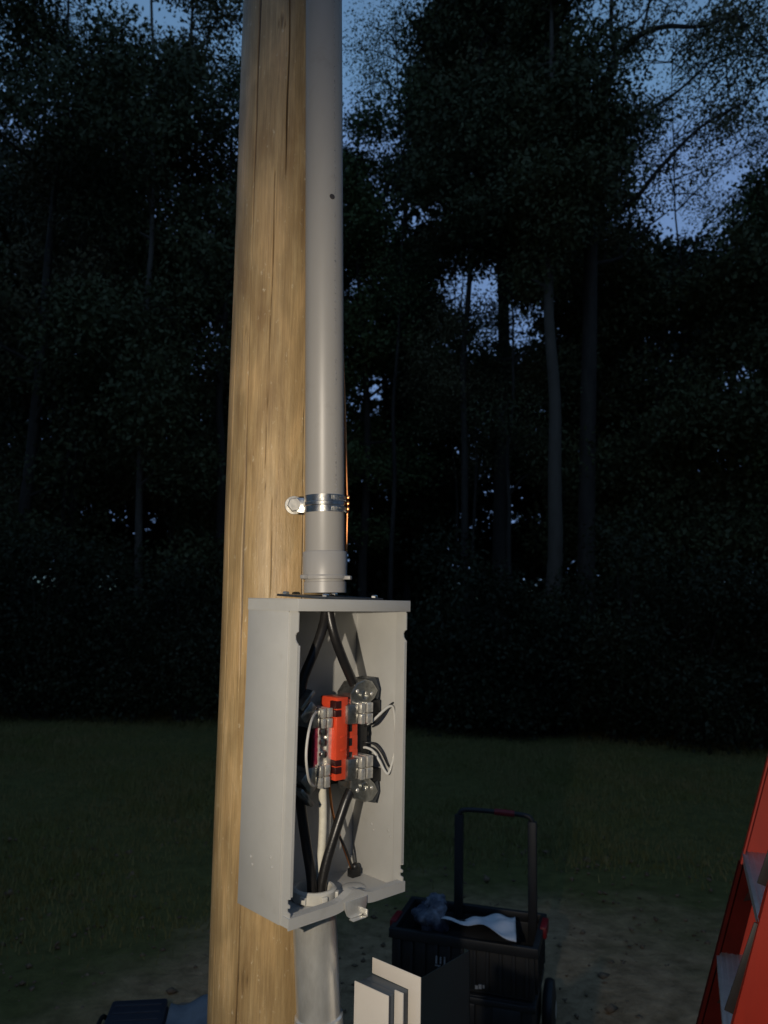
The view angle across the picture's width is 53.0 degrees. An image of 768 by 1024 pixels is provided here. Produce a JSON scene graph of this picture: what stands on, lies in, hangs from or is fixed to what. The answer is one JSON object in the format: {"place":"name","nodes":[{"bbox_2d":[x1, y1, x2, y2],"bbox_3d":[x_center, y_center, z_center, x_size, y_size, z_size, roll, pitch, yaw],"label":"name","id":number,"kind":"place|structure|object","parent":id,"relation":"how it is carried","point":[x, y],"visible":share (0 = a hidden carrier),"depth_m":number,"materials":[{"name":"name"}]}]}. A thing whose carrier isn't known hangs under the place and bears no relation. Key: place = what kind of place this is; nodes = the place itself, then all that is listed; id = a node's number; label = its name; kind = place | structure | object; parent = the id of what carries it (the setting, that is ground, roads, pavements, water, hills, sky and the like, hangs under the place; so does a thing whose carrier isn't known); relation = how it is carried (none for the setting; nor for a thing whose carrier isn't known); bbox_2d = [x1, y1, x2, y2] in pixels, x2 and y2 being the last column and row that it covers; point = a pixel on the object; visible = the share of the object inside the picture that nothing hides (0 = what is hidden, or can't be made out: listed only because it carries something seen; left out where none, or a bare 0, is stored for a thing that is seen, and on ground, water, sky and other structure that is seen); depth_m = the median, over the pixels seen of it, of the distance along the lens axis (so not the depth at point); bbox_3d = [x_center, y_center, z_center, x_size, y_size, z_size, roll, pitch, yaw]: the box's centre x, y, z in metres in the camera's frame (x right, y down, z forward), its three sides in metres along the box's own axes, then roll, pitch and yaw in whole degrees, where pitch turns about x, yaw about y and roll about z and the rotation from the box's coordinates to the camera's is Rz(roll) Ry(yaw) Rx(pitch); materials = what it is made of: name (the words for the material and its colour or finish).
{"place":"outdoors","nodes":[
{"label":"outdoors","id":0,"kind":"place"},
{"bbox_2d":[165,994,207,1023],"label":"blue tarp","id":1,"kind":"object","parent":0,"point":[194,1011],"visible":0.56,"depth_m":2.82,"materials":[{"name":"blue plastic"}]},
{"bbox_2d":[0,632,767,1023],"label":"ground","id":2,"kind":"structure","parent":0,"point":[650,984],"depth_m":4.29,"materials":[{"name":"green plant"}]},
{"bbox_2d":[0,514,130,721],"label":"bush","id":3,"kind":"object","parent":2,"relation":"on","point":[33,634],"visible":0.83,"depth_m":10.06,"materials":[{"name":"green plant"}]},
{"bbox_2d":[0,0,205,691],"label":"broadleaf tree","id":4,"kind":"object","parent":2,"relation":"on","point":[88,242],"visible":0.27,"depth_m":13.26,"materials":[{"name":"green plant"}]},
{"bbox_2d":[0,0,207,696],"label":"broadleaf tree","id":5,"kind":"object","parent":2,"relation":"on","point":[52,461],"visible":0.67,"depth_m":12.49,"materials":[{"name":"green plant"}]},
{"bbox_2d":[0,98,208,639],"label":"broadleaf tree","id":6,"kind":"object","parent":2,"relation":"on","point":[107,482],"visible":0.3,"depth_m":13.84,"materials":[{"name":"green plant"}]},
{"bbox_2d":[7,537,221,725],"bbox_3d":[-3.584,1.674,10.571,2.893,2.702,2.400,1,-7,0],"label":"bush","id":7,"kind":"object","parent":2,"relation":"on","point":[112,707],"visible":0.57,"depth_m":10.00,"materials":[{"name":"green plant"}]},
{"bbox_2d":[0,0,237,702],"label":"broadleaf tree","id":8,"kind":"object","parent":2,"relation":"on","point":[144,462],"visible":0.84,"depth_m":11.62,"materials":[{"name":"green plant"}]},
{"bbox_2d":[96,998,168,1023],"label":"tool case","id":9,"kind":"object","parent":2,"relation":"on","point":[149,1011],"visible":1,"depth_m":2.76,"materials":[{"name":"blue plastic"}]},
{"bbox_2d":[65,0,242,632],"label":"broadleaf tree","id":10,"kind":"object","parent":2,"relation":"on","point":[193,40],"visible":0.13,"depth_m":14.44,"materials":[{"name":"green plant"}]},
{"bbox_2d":[86,554,222,722],"bbox_3d":[-2.397,1.647,10.054,2.798,2.271,2.153,1,-7,0],"label":"bush","id":11,"kind":"object","parent":2,"relation":"on","point":[149,650],"visible":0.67,"depth_m":9.90,"materials":[{"name":"green plant"}]},
{"bbox_2d":[77,77,239,699],"bbox_3d":[-2.804,-2.071,12.684,3.883,10.344,4.534,1,-7,0],"label":"broadleaf tree","id":12,"kind":"object","parent":2,"relation":"on","point":[217,251],"visible":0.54,"depth_m":12.41,"materials":[{"name":"green plant"}]},
{"bbox_2d":[162,41,240,297],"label":"broadleaf tree","id":13,"kind":"object","parent":2,"relation":"on","point":[225,79],"visible":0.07,"depth_m":14.02,"materials":[{"name":"green plant"}]},
{"bbox_2d":[207,0,330,1023],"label":"utility pole","id":14,"kind":"object","parent":2,"relation":"on","point":[251,977],"visible":0.56,"depth_m":1.29,"materials":[{"name":"brown wood"}]},
{"bbox_2d":[285,494,345,514],"bbox_3d":[-0.117,-0.011,1.226,0.123,0.030,0.068,-2,-7,28],"label":"pipe strap","id":15,"kind":"object","parent":14,"relation":"attached to","point":[294,505],"visible":0.96,"depth_m":1.19,"materials":[{"name":"metal"}]},
{"bbox_2d":[237,591,410,930],"bbox_3d":[-0.079,0.355,1.170,0.232,0.464,0.138,7,-9,-43],"label":"meter box","id":16,"kind":"object","parent":14,"relation":"attached to","point":[334,729],"visible":0.97,"depth_m":1.16,"materials":[{"name":"grey paint"}]},
{"bbox_2d":[296,785,316,892],"bbox_3d":[-0.116,0.497,1.135,0.048,0.192,0.017,7,-9,-42],"label":"power cable","id":17,"kind":"object","parent":16,"relation":"attached to","point":[306,846],"visible":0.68,"depth_m":1.13,"materials":[{"name":"black rubber"}]},
{"bbox_2d":[299,595,330,697],"bbox_3d":[-0.106,0.207,1.165,0.060,0.163,0.021,6,-8,-38],"label":"power cable","id":18,"kind":"object","parent":16,"relation":"attached to","point":[312,656],"visible":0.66,"depth_m":1.16,"materials":[{"name":"black rubber"}]},
{"bbox_2d":[293,915,343,1023],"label":"galvanised pipe","id":19,"kind":"object","parent":16,"relation":"attached to","point":[317,981],"visible":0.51,"depth_m":1.10,"materials":[{"name":"metal"}]},
{"bbox_2d":[316,787,326,878],"bbox_3d":[-0.095,0.502,1.160,0.016,0.196,0.023,1,-7,0],"label":"neutral cable","id":20,"kind":"object","parent":16,"relation":"attached to","point":[322,832],"visible":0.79,"depth_m":1.16,"materials":[{"name":"white plastic"}]},
{"bbox_2d":[300,0,351,592],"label":"conduit","id":21,"kind":"object","parent":16,"relation":"attached to","point":[325,562],"visible":1,"depth_m":1.23,"materials":[{"name":"grey plastic"}]},
{"bbox_2d":[344,369,349,551],"bbox_3d":[-0.064,-0.147,1.232,0.025,0.460,0.022,1,-7,0],"label":"copper wire","id":22,"kind":"object","parent":21,"relation":"attached to","point":[347,496],"visible":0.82,"depth_m":1.23,"materials":[{"name":"orange metal"}]},
{"bbox_2d":[317,788,353,892],"bbox_3d":[-0.073,0.511,1.163,0.062,0.176,0.018,5,-8,-33],"label":"power cable","id":23,"kind":"object","parent":16,"relation":"attached to","point":[334,834],"visible":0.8,"depth_m":1.16,"materials":[{"name":"black rubber"}]},
{"bbox_2d":[328,783,350,867],"bbox_3d":[-0.069,0.499,1.209,0.007,0.160,0.083,-2,-7,27],"label":"ground wire","id":24,"kind":"object","parent":16,"relation":"attached to","point":[331,803],"visible":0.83,"depth_m":1.19,"materials":[{"name":"orange metal"}]},
{"bbox_2d":[327,594,357,686],"bbox_3d":[-0.065,0.201,1.196,0.066,0.145,0.025,6,-8,-36],"label":"power cable","id":25,"kind":"object","parent":16,"relation":"attached to","point":[342,658],"visible":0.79,"depth_m":1.18,"materials":[{"name":"black rubber"}]},
{"bbox_2d":[339,835,352,868],"bbox_3d":[-0.059,0.535,1.209,0.006,0.074,0.056,-2,-7,27],"label":"bonding wire","id":26,"kind":"object","parent":16,"relation":"attached to","point":[346,850],"visible":0.83,"depth_m":1.21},
{"bbox_2d":[201,144,411,595],"bbox_3d":[-1.753,-2.446,15.329,4.185,11.729,3.803,-5,-9,44],"label":"broadleaf tree","id":27,"kind":"object","parent":2,"relation":"on","point":[390,209],"depth_m":15.31,"materials":[{"name":"green plant"}]},
{"bbox_2d":[0,818,736,1023],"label":"dirt clods","id":28,"kind":"object","parent":2,"relation":"on","point":[610,1008],"visible":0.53,"depth_m":3.82,"materials":[{"name":"brown soil"}]},
{"bbox_2d":[0,697,767,985],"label":"grass","id":29,"kind":"structure","parent":2,"relation":"on","point":[212,774],"depth_m":6.12,"materials":[{"name":"green plant"}]},
{"bbox_2d":[0,0,767,677],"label":"woods","id":30,"kind":"object","parent":2,"relation":"on","point":[522,502],"visible":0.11,"depth_m":16.42,"materials":[{"name":"green plant"}]},
{"bbox_2d":[342,0,463,599],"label":"broadleaf tree","id":31,"kind":"object","parent":2,"relation":"on","point":[401,277],"visible":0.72,"depth_m":13.59,"materials":[{"name":"green plant"}]},
{"bbox_2d":[343,87,480,596],"bbox_3d":[-0.320,-2.296,14.468,3.658,11.282,3.290,4,-7,-22],"label":"broadleaf tree","id":32,"kind":"object","parent":2,"relation":"on","point":[363,443],"visible":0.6,"depth_m":14.05,"materials":[{"name":"green plant"}]},
{"bbox_2d":[354,948,469,1023],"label":"breaker panel","id":33,"kind":"object","parent":2,"relation":"on","point":[440,995],"visible":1,"depth_m":1.10,"materials":[{"name":"beige paint"}]},
{"bbox_2d":[421,948,469,1023],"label":"door","id":34,"kind":"structure","parent":33,"relation":"in","point":[445,991],"depth_m":1.13,"materials":[{"name":"blue paint"}]},
{"bbox_2d":[343,107,482,640],"bbox_3d":[0.439,-2.803,16.496,3.779,12.790,3.273,1,-7,0],"label":"broadleaf tree","id":35,"kind":"object","parent":2,"relation":"on","point":[413,514],"visible":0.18,"depth_m":15.83,"materials":[{"name":"green plant"}]},
{"bbox_2d":[390,227,515,618],"bbox_3d":[1.254,-1.063,14.229,2.381,8.841,2.622,-1,-7,16],"label":"broadleaf tree","id":36,"kind":"object","parent":2,"relation":"on","point":[457,269],"visible":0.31,"depth_m":14.29,"materials":[{"name":"green plant"}]},
{"bbox_2d":[382,232,547,625],"bbox_3d":[1.462,-1.017,13.183,3.050,8.510,2.574,1,-7,0],"label":"broadleaf tree","id":37,"kind":"object","parent":2,"relation":"on","point":[452,382],"visible":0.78,"depth_m":13.10,"materials":[{"name":"green plant"}]},
{"bbox_2d":[396,518,540,739],"bbox_3d":[0.694,1.482,9.876,2.592,2.895,2.145,5,-8,-31],"label":"bush","id":38,"kind":"object","parent":2,"relation":"on","point":[423,680],"visible":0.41,"depth_m":9.51,"materials":[{"name":"green plant"}]},
{"bbox_2d":[389,807,556,1023],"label":"rolling tool crate","id":39,"kind":"object","parent":2,"relation":"on","point":[506,979],"visible":0.82,"depth_m":2.77,"materials":[{"name":"black plastic"}]},
{"bbox_2d":[411,893,449,933],"bbox_3d":[0.176,1.494,2.843,0.135,0.149,0.120,3,-7,-20],"label":"plastic bag","id":40,"kind":"object","parent":39,"relation":"in","point":[428,914],"visible":0.94,"depth_m":2.81,"materials":[{"name":"blue plastic"}]},
{"bbox_2d":[445,919,518,943],"bbox_3d":[0.346,1.578,2.853,0.307,0.124,0.172,1,-7,0],"label":"tool bag","id":41,"kind":"object","parent":39,"relation":"in","point":[480,931],"visible":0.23,"depth_m":2.80,"materials":[{"name":"black fabric"}]},
{"bbox_2d":[441,913,515,941],"bbox_3d":[0.381,1.509,2.803,0.292,0.081,0.211,-3,-8,31],"label":"paper sheet","id":42,"kind":"object","parent":41,"relation":"on","point":[501,925],"visible":1,"depth_m":2.77,"materials":[{"name":"white paper"}]},
{"bbox_2d":[386,0,575,636],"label":"broadleaf tree","id":43,"kind":"object","parent":2,"relation":"on","point":[499,541],"visible":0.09,"depth_m":13.46,"materials":[{"name":"green plant"}]},
{"bbox_2d":[379,0,590,626],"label":"broadleaf tree","id":44,"kind":"object","parent":2,"relation":"on","point":[440,186],"visible":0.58,"depth_m":12.67,"materials":[{"name":"green plant"}]},
{"bbox_2d":[407,549,603,731],"bbox_3d":[1.495,1.689,9.690,2.560,2.462,1.989,1,-7,0],"label":"bush","id":45,"kind":"object","parent":2,"relation":"on","point":[473,655],"visible":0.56,"depth_m":9.46,"materials":[{"name":"green plant"}]},
{"bbox_2d":[431,200,597,672],"bbox_3d":[2.147,-1.021,12.321,2.506,8.344,2.536,4,-7,-21],"label":"broadleaf tree","id":46,"kind":"object","parent":2,"relation":"on","point":[511,424],"visible":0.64,"depth_m":12.38,"materials":[{"name":"green plant"}]},
{"bbox_2d":[438,0,661,717],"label":"broadleaf tree","id":47,"kind":"object","parent":2,"relation":"on","point":[556,195],"visible":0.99,"depth_m":11.15,"materials":[{"name":"green plant"}]},
{"bbox_2d":[472,609,630,742],"bbox_3d":[2.221,2.031,9.423,2.371,1.712,1.586,1,-7,0],"label":"bush","id":48,"kind":"object","parent":2,"relation":"on","point":[525,723],"visible":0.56,"depth_m":9.11,"materials":[{"name":"green plant"}]},
{"bbox_2d":[477,139,691,570],"bbox_3d":[4.023,-2.071,14.772,4.012,11.067,4.001,-5,-9,41],"label":"broadleaf tree","id":49,"kind":"object","parent":2,"relation":"on","point":[603,497],"visible":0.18,"depth_m":14.41,"materials":[{"name":"green plant"}]},
{"bbox_2d":[518,273,650,626],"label":"broadleaf tree","id":50,"kind":"object","parent":2,"relation":"on","point":[608,360],"visible":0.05,"depth_m":15.30,"materials":[{"name":"green plant"}]},
{"bbox_2d":[506,506,742,747],"bbox_3d":[2.820,1.384,9.458,2.660,2.973,2.024,1,-7,0],"label":"bush","id":51,"kind":"object","parent":2,"relation":"on","point":[632,588],"visible":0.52,"depth_m":9.14,"materials":[{"name":"green plant"}]},
{"bbox_2d":[511,210,767,655],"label":"broadleaf tree","id":52,"kind":"object","parent":2,"relation":"on","point":[608,314],"visible":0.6,"depth_m":12.45,"materials":[{"name":"green plant"}]},
{"bbox_2d":[555,545,767,747],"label":"bush","id":53,"kind":"object","parent":2,"relation":"on","point":[636,696],"visible":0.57,"depth_m":8.90,"materials":[{"name":"green plant"}]},
{"bbox_2d":[567,0,767,653],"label":"broadleaf tree","id":54,"kind":"object","parent":2,"relation":"on","point":[704,206],"visible":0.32,"depth_m":13.16,"materials":[{"name":"green plant"}]},
{"bbox_2d":[573,0,767,706],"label":"forked tree","id":55,"kind":"object","parent":2,"relation":"on","point":[732,17],"visible":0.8,"depth_m":11.95,"materials":[{"name":"green plant"}]},
{"bbox_2d":[602,190,767,707],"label":"broadleaf tree","id":56,"kind":"object","parent":2,"relation":"on","point":[746,322],"visible":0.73,"depth_m":11.82,"materials":[{"name":"green plant"}]},
{"bbox_2d":[639,551,767,754],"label":"bush","id":57,"kind":"object","parent":2,"relation":"on","point":[726,710],"visible":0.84,"depth_m":8.64,"materials":[{"name":"green plant"}]},
{"bbox_2d":[690,143,767,591],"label":"broadleaf tree","id":58,"kind":"object","parent":2,"relation":"on","point":[759,455],"visible":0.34,"depth_m":12.46,"materials":[{"name":"green plant"}]},
{"bbox_2d":[696,754,767,1023],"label":"step ladder","id":59,"kind":"object","parent":2,"relation":"on","point":[736,990],"visible":1,"depth_m":1.75,"materials":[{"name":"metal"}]},
{"bbox_2d":[0,0,767,589],"label":"sky","id":60,"kind":"structure","parent":0,"point":[170,20],"materials":[{"name":"blue"}]}
]}

